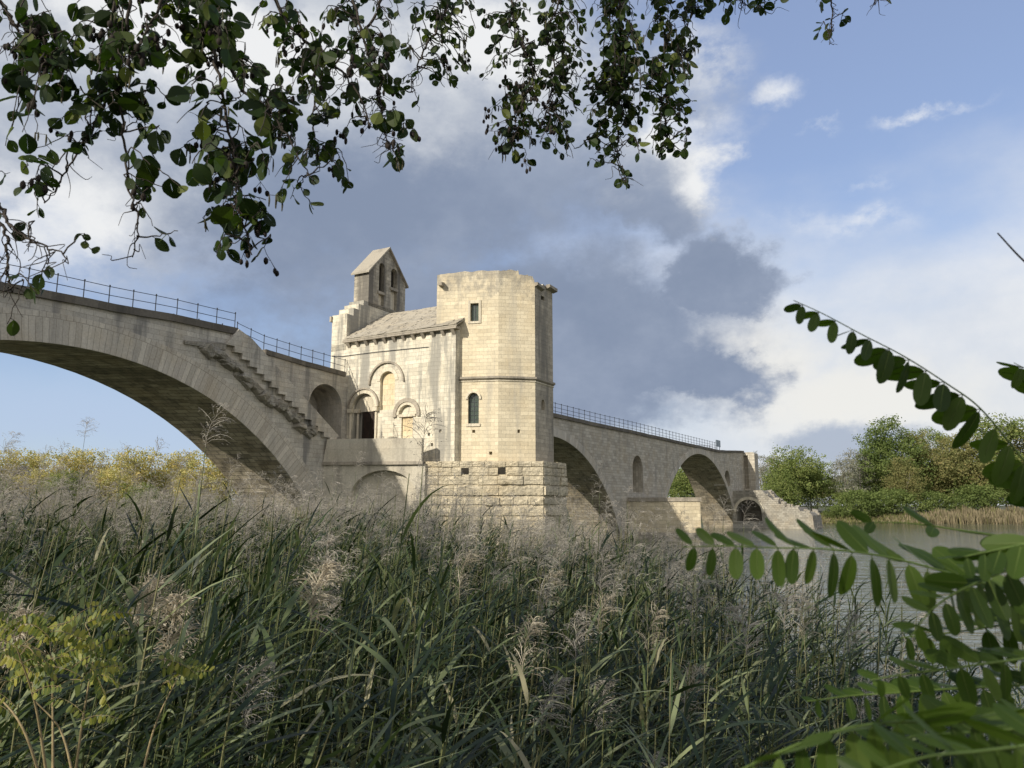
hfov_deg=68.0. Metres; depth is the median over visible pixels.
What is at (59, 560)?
reed
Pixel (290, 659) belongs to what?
reed
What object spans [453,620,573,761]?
reed
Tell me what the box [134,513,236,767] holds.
reed
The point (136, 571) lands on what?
reed
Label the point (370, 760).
reed
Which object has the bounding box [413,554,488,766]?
reed
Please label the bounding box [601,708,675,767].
reed
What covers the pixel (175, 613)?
reed
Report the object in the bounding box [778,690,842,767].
reed
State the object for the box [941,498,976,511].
shrub
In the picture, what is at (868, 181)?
sky
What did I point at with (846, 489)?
tree
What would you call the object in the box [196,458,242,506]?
tree
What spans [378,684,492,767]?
reed
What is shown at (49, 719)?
reed
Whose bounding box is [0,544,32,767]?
reed
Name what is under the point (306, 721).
reed
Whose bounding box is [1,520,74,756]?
reed
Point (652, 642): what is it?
reed
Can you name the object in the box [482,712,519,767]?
reed
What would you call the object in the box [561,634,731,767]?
reed
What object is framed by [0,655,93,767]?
reed
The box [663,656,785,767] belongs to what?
reed
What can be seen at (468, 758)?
reed
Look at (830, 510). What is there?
shrub
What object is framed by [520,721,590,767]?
reed
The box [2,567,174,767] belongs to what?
reed
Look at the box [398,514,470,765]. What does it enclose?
reed
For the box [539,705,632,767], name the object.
reed
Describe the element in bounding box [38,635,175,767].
reed
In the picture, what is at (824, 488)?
tree
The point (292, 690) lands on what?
reed
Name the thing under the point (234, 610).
reed
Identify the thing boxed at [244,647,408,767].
reed
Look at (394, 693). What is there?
reed
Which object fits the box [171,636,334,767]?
reed
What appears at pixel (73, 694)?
reed
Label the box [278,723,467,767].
reed
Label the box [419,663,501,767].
reed
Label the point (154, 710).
reed
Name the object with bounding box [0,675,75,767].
reed
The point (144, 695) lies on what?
reed
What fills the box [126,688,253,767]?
reed
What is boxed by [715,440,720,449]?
notice board
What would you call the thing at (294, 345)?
iron railing
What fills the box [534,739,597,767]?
reed
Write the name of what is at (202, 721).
reed
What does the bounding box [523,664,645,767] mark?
reed
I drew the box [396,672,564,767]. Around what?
reed
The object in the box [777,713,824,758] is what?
reed
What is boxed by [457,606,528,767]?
reed
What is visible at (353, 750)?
reed
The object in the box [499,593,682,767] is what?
reed
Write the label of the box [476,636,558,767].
reed
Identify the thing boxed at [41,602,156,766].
reed
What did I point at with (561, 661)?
reed
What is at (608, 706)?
reed
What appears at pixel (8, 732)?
reed
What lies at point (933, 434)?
tree
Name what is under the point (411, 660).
reed
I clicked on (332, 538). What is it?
reed
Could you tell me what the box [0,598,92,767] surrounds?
reed
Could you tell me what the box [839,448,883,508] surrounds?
birch tree
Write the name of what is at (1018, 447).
poplar tree
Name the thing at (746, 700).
reed
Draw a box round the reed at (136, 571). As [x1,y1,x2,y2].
[29,534,242,766]
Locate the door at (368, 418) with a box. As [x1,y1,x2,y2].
[362,412,374,438]
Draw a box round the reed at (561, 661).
[536,565,588,764]
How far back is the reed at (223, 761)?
3.38 m
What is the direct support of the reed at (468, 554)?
on the ground at (538, 680)
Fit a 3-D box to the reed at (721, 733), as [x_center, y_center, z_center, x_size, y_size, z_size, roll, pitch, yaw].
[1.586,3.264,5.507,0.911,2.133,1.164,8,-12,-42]
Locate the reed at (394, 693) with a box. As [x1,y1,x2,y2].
[346,608,472,767]
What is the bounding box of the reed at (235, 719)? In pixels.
[191,604,307,767]
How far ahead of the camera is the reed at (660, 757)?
4.43 m
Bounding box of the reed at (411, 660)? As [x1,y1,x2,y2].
[325,596,485,767]
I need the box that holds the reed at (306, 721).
[279,552,357,766]
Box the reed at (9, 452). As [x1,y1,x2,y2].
[0,431,22,544]
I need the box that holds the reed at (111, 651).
[15,592,172,767]
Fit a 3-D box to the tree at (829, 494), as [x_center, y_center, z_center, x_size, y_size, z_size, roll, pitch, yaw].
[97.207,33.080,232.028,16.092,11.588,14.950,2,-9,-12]
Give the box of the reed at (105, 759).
[43,635,197,767]
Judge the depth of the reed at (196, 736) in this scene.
3.67 m
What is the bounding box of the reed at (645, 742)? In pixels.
[598,715,699,767]
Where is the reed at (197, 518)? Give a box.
[170,401,243,767]
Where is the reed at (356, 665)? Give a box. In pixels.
[248,610,389,767]
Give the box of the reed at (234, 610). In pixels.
[195,560,289,766]
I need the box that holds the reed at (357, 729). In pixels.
[311,624,408,766]
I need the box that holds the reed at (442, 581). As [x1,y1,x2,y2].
[412,526,516,766]
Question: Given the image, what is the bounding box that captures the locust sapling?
[0,601,214,767]
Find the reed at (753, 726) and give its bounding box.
[676,709,787,767]
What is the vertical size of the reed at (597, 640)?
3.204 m
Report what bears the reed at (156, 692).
on the ground at (538, 680)
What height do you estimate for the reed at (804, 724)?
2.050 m
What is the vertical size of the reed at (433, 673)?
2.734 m
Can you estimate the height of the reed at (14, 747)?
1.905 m
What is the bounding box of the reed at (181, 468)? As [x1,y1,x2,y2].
[159,451,191,686]
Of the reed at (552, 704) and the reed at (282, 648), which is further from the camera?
the reed at (282, 648)
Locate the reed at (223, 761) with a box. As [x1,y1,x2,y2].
[222,749,243,767]
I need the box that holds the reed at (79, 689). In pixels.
[2,562,191,767]
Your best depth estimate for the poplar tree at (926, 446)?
197.12 m
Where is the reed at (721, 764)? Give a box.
[694,725,764,767]
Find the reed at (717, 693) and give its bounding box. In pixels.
[631,637,778,767]
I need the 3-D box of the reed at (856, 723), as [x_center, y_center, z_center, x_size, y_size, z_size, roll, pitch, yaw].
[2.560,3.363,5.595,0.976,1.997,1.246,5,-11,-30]
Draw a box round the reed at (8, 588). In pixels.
[0,569,38,748]
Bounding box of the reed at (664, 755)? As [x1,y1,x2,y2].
[642,725,699,766]
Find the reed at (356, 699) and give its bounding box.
[297,596,413,761]
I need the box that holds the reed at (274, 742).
[218,693,330,767]
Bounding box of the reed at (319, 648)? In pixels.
[226,590,375,767]
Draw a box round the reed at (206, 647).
[174,589,326,767]
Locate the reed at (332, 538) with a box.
[270,527,388,766]
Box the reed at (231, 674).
[172,629,287,763]
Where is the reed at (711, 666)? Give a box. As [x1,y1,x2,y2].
[646,554,756,767]
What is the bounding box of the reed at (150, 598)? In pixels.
[16,569,216,767]
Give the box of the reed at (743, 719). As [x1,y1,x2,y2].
[722,672,803,767]
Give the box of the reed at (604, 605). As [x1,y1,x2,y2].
[582,590,634,767]
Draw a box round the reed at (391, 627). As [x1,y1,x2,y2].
[326,403,447,767]
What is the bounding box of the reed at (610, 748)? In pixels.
[606,731,656,767]
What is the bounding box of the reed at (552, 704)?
[523,670,574,767]
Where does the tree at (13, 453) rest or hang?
on the ground at (538, 680)
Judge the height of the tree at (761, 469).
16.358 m
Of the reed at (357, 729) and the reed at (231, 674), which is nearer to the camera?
the reed at (357, 729)
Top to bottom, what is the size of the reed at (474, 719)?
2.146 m
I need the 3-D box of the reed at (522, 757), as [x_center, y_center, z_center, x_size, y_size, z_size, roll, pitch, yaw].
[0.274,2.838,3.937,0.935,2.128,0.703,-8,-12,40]
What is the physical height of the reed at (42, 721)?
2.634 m
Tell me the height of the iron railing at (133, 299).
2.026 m
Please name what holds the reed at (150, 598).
on the ground at (538, 680)
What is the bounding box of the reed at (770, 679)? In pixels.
[679,667,790,767]
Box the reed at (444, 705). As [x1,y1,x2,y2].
[392,658,494,767]
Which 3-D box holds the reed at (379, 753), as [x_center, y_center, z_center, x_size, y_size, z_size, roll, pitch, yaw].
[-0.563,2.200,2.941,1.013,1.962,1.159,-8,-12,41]
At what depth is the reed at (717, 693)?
5.94 m
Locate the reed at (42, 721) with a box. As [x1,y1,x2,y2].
[1,625,125,765]
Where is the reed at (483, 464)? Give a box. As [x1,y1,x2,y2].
[471,460,503,674]
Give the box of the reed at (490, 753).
[480,708,579,767]
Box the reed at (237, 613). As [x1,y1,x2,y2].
[188,578,274,766]
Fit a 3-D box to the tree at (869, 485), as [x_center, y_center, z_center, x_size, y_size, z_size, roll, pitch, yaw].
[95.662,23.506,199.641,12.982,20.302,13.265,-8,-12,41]
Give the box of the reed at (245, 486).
[236,472,253,545]
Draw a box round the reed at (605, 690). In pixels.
[579,676,638,767]
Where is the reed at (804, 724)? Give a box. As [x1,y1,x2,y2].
[781,698,845,767]
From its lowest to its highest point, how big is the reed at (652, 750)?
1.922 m
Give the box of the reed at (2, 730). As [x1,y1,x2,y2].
[0,687,107,767]
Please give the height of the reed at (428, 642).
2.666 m
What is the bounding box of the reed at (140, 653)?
[78,480,248,767]
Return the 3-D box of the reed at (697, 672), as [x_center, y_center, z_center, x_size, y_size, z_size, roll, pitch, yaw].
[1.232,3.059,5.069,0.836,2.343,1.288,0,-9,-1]
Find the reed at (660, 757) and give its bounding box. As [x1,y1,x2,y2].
[650,729,725,767]
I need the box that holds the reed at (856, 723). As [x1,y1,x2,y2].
[838,703,885,767]
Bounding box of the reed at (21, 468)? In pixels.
[0,464,65,767]
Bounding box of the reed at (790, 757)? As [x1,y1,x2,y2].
[762,733,806,765]
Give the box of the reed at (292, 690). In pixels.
[274,581,376,767]
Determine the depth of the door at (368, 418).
57.66 m
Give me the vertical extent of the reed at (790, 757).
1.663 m
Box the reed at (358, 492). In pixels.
[344,451,368,681]
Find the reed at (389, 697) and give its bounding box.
[381,662,453,766]
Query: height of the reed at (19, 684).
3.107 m
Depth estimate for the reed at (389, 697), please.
5.03 m
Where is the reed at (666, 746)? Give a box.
[629,718,681,765]
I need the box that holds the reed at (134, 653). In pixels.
[94,593,174,763]
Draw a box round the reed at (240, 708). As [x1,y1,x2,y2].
[220,629,377,767]
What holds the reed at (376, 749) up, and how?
on the ground at (538, 680)
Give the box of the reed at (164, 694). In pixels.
[129,618,219,766]
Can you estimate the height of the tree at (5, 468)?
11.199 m
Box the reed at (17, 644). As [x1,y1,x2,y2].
[0,585,74,715]
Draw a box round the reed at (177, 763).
[166,721,272,767]
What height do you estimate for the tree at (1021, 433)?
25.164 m
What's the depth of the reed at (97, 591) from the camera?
5.63 m
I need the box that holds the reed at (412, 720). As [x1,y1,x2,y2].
[323,670,460,767]
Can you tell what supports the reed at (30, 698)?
on the ground at (538, 680)
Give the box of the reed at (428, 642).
[372,609,496,767]
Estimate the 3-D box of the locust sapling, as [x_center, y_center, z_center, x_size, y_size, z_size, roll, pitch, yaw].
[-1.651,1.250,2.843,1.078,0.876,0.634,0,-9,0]
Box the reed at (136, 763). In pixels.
[104,609,238,767]
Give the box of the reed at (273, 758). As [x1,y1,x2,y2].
[256,754,332,767]
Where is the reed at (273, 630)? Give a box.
[218,581,327,767]
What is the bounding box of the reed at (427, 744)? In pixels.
[409,693,441,767]
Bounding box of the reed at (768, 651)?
[706,621,815,767]
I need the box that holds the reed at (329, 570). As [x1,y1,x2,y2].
[271,559,347,767]
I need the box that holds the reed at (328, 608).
[276,597,344,767]
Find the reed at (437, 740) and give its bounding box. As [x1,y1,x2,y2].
[420,706,514,767]
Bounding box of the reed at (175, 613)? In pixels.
[124,583,217,765]
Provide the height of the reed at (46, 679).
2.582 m
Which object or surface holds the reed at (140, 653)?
on the ground at (538, 680)
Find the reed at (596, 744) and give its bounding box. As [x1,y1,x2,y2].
[579,706,639,766]
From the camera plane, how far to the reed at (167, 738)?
5.78 m
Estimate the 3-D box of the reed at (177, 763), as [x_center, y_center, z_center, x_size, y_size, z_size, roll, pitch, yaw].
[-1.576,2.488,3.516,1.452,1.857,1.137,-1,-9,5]
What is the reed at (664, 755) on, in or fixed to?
on the ground at (538, 680)
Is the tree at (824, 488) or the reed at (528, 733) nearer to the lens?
the reed at (528, 733)
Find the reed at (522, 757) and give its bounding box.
[500,716,612,767]
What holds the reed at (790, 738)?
on the ground at (538, 680)
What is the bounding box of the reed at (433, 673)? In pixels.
[357,601,486,767]
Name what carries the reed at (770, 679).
on the ground at (538, 680)
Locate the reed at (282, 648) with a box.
[206,596,317,765]
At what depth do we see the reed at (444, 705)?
4.99 m
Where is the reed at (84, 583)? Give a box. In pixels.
[24,550,124,767]
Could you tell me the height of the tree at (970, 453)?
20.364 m
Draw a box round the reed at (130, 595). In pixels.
[4,551,198,767]
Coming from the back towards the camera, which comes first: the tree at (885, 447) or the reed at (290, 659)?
the tree at (885, 447)
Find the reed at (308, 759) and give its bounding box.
[293,661,363,767]
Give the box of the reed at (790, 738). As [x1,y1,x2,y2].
[724,581,824,767]
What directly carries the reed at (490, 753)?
on the ground at (538, 680)
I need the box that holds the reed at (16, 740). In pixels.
[0,674,87,767]
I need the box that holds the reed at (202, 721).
[69,562,279,767]
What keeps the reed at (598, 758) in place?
on the ground at (538, 680)
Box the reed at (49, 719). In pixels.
[0,622,118,767]
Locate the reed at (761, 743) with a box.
[727,726,788,767]
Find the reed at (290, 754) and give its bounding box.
[267,740,348,767]
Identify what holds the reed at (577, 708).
on the ground at (538, 680)
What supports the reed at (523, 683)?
on the ground at (538, 680)
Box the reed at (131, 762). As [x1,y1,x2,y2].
[57,742,151,767]
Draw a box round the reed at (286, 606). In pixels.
[194,505,349,767]
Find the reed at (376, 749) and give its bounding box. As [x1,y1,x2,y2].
[359,722,383,767]
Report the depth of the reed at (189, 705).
5.02 m
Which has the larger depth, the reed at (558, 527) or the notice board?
the notice board
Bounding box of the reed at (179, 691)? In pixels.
[45,596,274,767]
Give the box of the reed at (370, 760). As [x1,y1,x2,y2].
[344,732,415,767]
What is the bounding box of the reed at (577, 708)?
[552,603,616,767]
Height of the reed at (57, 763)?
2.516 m
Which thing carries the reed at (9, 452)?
on the ground at (538, 680)
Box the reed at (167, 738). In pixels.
[142,596,243,767]
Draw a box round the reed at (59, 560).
[18,519,124,764]
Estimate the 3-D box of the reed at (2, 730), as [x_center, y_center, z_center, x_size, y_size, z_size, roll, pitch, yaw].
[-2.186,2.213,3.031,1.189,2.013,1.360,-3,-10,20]
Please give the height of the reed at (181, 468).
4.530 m
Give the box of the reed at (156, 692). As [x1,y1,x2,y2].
[96,564,251,767]
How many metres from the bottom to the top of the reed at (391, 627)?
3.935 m
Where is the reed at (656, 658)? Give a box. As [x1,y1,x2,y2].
[639,625,722,764]
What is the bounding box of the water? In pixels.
[101,524,1023,752]
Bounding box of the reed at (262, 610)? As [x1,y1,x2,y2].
[213,546,329,765]
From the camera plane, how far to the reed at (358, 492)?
14.90 m
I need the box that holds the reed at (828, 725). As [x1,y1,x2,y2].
[821,679,869,754]
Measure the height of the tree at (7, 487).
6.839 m
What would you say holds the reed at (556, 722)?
on the ground at (538, 680)
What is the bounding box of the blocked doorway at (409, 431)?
[402,417,412,437]
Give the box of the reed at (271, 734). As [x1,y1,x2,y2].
[255,562,384,767]
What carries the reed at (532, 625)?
on the ground at (538, 680)
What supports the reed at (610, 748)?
on the ground at (538, 680)
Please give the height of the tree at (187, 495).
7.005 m
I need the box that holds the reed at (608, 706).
[528,610,641,767]
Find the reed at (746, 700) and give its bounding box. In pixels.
[712,602,790,767]
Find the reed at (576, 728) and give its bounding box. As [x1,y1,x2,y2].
[490,648,639,767]
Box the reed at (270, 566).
[237,511,339,767]
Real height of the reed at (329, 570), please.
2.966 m
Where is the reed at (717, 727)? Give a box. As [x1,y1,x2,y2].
[668,676,804,767]
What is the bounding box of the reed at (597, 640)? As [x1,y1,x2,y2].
[569,543,666,767]
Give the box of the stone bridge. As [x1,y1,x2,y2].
[0,282,822,565]
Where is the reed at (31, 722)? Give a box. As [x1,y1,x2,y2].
[0,534,130,767]
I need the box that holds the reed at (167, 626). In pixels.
[67,592,227,766]
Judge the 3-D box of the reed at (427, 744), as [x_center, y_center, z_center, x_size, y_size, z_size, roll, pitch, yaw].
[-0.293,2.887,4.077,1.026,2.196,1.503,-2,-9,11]
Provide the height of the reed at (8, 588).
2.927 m
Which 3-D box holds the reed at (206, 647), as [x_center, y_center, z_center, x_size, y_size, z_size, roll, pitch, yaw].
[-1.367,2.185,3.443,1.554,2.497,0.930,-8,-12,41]
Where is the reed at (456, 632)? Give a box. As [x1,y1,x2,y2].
[397,548,500,764]
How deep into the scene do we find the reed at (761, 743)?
6.07 m
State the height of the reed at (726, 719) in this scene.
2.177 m
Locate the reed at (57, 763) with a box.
[15,578,180,767]
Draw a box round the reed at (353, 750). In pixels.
[339,641,457,767]
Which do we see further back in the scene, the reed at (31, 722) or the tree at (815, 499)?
the tree at (815, 499)
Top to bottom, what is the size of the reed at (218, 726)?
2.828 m
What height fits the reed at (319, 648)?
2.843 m
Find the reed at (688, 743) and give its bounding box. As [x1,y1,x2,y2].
[609,670,752,767]
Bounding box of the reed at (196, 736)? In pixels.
[136,602,304,767]
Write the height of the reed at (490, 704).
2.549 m
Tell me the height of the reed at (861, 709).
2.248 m
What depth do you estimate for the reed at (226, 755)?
4.25 m
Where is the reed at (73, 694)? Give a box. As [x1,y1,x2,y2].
[54,539,160,767]
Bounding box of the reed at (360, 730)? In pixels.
[337,690,389,767]
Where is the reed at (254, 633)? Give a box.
[145,553,311,767]
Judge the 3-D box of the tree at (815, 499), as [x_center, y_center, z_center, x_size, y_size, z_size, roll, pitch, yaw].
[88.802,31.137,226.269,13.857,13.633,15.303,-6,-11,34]
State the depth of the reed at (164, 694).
5.45 m
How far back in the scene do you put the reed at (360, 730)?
4.56 m
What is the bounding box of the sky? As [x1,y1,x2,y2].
[0,0,1023,505]
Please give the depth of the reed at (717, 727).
3.72 m
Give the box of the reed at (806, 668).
[769,599,844,763]
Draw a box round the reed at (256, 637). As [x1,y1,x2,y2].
[220,575,338,761]
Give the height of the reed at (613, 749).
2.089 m
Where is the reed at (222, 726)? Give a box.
[207,647,292,767]
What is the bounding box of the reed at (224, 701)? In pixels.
[206,657,306,766]
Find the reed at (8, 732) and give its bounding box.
[0,698,41,749]
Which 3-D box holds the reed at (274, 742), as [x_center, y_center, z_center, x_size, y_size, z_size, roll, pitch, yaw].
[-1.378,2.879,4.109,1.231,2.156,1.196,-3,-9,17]
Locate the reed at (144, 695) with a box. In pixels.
[75,643,199,767]
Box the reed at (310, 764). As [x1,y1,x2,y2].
[267,739,344,767]
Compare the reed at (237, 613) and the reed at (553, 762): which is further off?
the reed at (237, 613)
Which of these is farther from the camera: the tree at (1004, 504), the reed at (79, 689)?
the tree at (1004, 504)
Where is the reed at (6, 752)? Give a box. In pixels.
[0,575,48,758]
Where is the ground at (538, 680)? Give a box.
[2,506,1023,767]
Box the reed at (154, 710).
[124,666,182,764]
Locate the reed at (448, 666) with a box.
[321,568,526,767]
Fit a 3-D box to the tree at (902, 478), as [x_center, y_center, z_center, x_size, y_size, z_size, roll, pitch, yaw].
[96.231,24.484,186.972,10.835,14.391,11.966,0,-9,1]
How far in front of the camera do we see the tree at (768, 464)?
210.59 m
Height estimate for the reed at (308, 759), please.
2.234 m
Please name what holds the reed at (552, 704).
on the ground at (538, 680)
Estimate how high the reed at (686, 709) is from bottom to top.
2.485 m
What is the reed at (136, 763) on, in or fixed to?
on the ground at (538, 680)
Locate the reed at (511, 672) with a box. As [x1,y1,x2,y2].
[483,630,556,767]
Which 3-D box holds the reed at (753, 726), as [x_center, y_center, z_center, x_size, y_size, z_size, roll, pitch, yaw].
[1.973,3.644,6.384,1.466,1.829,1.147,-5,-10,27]
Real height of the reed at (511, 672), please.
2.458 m
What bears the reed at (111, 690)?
on the ground at (538, 680)
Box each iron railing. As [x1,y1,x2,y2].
[0,262,235,326]
[237,322,345,371]
[555,402,715,448]
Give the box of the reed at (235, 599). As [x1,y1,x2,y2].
[199,549,325,763]
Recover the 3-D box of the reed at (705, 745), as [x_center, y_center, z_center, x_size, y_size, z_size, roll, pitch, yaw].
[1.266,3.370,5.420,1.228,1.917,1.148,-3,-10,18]
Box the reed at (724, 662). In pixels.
[662,619,806,766]
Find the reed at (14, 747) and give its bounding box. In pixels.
[3,721,54,767]
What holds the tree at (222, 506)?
on the ground at (538, 680)
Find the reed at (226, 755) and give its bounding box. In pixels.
[194,705,278,767]
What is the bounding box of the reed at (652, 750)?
[600,708,698,767]
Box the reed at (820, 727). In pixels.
[787,687,844,754]
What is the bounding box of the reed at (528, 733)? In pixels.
[473,686,578,767]
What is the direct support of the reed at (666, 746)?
on the ground at (538, 680)
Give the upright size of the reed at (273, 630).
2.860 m
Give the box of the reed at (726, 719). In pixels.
[658,675,777,767]
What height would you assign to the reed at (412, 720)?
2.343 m
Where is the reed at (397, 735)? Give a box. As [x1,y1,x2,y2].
[360,701,476,767]
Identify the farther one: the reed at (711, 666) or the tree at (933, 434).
the tree at (933, 434)
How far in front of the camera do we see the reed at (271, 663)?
4.01 m
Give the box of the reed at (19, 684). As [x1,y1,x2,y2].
[0,544,107,767]
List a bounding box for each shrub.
[675,233,1023,767]
[819,505,849,517]
[831,487,880,517]
[853,489,898,515]
[869,486,924,514]
[911,489,954,512]
[941,482,1011,510]
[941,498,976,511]
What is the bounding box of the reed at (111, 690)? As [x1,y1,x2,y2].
[0,555,202,767]
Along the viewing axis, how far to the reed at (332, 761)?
3.93 m
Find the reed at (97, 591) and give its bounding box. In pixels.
[56,495,162,766]
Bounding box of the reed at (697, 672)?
[660,659,734,767]
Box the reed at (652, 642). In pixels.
[622,599,680,767]
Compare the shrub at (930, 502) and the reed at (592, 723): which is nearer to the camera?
the reed at (592, 723)
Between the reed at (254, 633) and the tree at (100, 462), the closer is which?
the reed at (254, 633)
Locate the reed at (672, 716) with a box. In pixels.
[613,649,720,767]
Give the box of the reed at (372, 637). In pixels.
[321,568,450,767]
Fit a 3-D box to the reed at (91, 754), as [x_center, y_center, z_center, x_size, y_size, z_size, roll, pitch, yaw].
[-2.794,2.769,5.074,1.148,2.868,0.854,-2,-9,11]
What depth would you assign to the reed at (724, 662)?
6.31 m
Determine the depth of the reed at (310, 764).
3.11 m
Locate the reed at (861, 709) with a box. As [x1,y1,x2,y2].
[843,675,890,723]
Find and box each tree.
[0,0,891,335]
[0,447,18,487]
[0,455,13,487]
[0,477,17,508]
[2,448,53,479]
[7,469,63,513]
[18,448,72,506]
[35,469,105,517]
[46,446,102,508]
[70,467,140,516]
[81,445,117,479]
[92,446,159,513]
[107,481,174,526]
[125,446,174,501]
[156,448,202,489]
[164,486,201,520]
[169,450,227,510]
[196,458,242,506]
[199,499,246,515]
[667,468,695,496]
[668,467,693,496]
[753,451,774,489]
[759,453,779,482]
[760,442,832,506]
[761,457,794,503]
[761,471,805,506]
[795,460,841,509]
[804,468,833,510]
[809,476,844,507]
[827,455,871,507]
[829,473,876,508]
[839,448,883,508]
[851,415,939,511]
[854,438,893,498]
[879,454,929,507]
[892,427,943,506]
[904,426,970,508]
[926,432,971,508]
[930,431,997,506]
[937,412,1023,507]
[967,489,1012,507]
[993,422,1023,506]
[1000,416,1023,456]
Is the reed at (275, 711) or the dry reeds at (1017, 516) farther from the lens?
the dry reeds at (1017, 516)
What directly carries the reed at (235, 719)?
on the ground at (538, 680)
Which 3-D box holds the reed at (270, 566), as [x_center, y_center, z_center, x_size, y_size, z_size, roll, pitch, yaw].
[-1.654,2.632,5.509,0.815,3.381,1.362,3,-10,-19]
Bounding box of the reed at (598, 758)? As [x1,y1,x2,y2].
[548,731,646,767]
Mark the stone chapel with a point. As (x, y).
(469, 357)
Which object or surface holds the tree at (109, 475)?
on the ground at (538, 680)
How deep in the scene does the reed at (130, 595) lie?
4.34 m
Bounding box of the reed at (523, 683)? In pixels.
[481,630,601,767]
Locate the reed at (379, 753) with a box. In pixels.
[365,701,443,767]
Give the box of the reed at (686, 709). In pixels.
[641,648,753,767]
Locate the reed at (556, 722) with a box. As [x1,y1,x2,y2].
[521,640,619,767]
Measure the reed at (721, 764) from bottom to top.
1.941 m
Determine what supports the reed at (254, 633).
on the ground at (538, 680)
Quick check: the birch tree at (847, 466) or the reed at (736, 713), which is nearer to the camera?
the reed at (736, 713)
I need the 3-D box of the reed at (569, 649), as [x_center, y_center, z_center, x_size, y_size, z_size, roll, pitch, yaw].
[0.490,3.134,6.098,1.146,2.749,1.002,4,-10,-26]
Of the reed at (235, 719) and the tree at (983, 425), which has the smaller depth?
the reed at (235, 719)
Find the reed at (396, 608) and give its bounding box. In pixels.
[279,474,470,766]
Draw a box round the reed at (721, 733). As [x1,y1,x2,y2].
[668,687,771,767]
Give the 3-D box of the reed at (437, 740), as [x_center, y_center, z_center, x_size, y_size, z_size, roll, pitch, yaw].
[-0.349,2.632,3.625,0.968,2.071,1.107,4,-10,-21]
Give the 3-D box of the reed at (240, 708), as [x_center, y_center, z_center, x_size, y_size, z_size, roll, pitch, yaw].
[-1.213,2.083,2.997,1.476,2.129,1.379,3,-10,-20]
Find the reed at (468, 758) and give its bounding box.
[441,703,546,767]
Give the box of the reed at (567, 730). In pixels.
[485,701,619,767]
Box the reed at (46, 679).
[9,582,158,767]
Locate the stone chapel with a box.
[329,247,567,567]
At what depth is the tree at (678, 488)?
230.69 m
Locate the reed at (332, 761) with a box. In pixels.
[330,743,371,767]
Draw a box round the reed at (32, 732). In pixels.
[4,651,85,765]
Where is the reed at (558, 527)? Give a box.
[548,497,569,659]
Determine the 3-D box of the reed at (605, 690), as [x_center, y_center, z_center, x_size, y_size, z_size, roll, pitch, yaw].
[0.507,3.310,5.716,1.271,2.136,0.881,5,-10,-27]
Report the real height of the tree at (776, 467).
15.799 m
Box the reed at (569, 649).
[527,607,629,767]
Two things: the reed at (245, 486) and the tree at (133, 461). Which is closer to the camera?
the reed at (245, 486)
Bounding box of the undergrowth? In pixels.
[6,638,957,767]
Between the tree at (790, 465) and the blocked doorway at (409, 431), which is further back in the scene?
the tree at (790, 465)
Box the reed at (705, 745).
[671,715,759,767]
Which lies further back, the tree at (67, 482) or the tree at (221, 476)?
the tree at (221, 476)
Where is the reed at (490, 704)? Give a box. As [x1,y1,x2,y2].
[435,620,563,767]
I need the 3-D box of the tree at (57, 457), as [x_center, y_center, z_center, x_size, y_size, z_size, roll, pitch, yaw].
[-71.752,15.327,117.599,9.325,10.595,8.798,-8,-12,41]
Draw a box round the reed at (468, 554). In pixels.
[428,526,498,760]
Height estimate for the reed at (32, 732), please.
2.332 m
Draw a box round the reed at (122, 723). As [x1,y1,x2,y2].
[118,662,205,767]
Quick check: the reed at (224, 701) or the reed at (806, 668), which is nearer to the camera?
the reed at (224, 701)
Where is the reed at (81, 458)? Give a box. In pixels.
[58,417,98,670]
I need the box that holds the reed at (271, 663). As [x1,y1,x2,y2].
[214,656,282,767]
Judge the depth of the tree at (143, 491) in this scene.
104.04 m
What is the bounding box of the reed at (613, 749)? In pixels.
[609,721,678,767]
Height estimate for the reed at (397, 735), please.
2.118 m
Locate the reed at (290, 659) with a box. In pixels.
[253,562,332,767]
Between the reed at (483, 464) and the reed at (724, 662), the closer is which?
the reed at (724, 662)
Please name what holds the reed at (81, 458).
on the ground at (538, 680)
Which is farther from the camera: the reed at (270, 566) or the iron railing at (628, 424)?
the iron railing at (628, 424)
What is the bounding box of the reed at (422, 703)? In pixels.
[404,619,495,767]
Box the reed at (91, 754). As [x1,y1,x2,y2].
[70,580,164,767]
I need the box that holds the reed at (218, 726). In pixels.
[180,586,293,767]
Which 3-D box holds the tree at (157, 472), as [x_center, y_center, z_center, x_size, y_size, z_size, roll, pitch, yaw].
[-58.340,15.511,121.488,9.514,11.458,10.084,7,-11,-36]
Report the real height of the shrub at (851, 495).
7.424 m
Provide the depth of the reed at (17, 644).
3.97 m
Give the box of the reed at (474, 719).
[444,679,513,767]
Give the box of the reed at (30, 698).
[0,580,115,767]
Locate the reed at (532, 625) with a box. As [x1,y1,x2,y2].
[482,611,554,767]
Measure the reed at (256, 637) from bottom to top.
2.889 m
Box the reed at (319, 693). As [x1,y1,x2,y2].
[238,651,341,759]
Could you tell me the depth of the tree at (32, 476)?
107.08 m
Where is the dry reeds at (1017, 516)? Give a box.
[821,504,1023,523]
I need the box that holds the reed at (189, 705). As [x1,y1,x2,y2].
[158,592,265,761]
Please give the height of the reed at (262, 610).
3.159 m

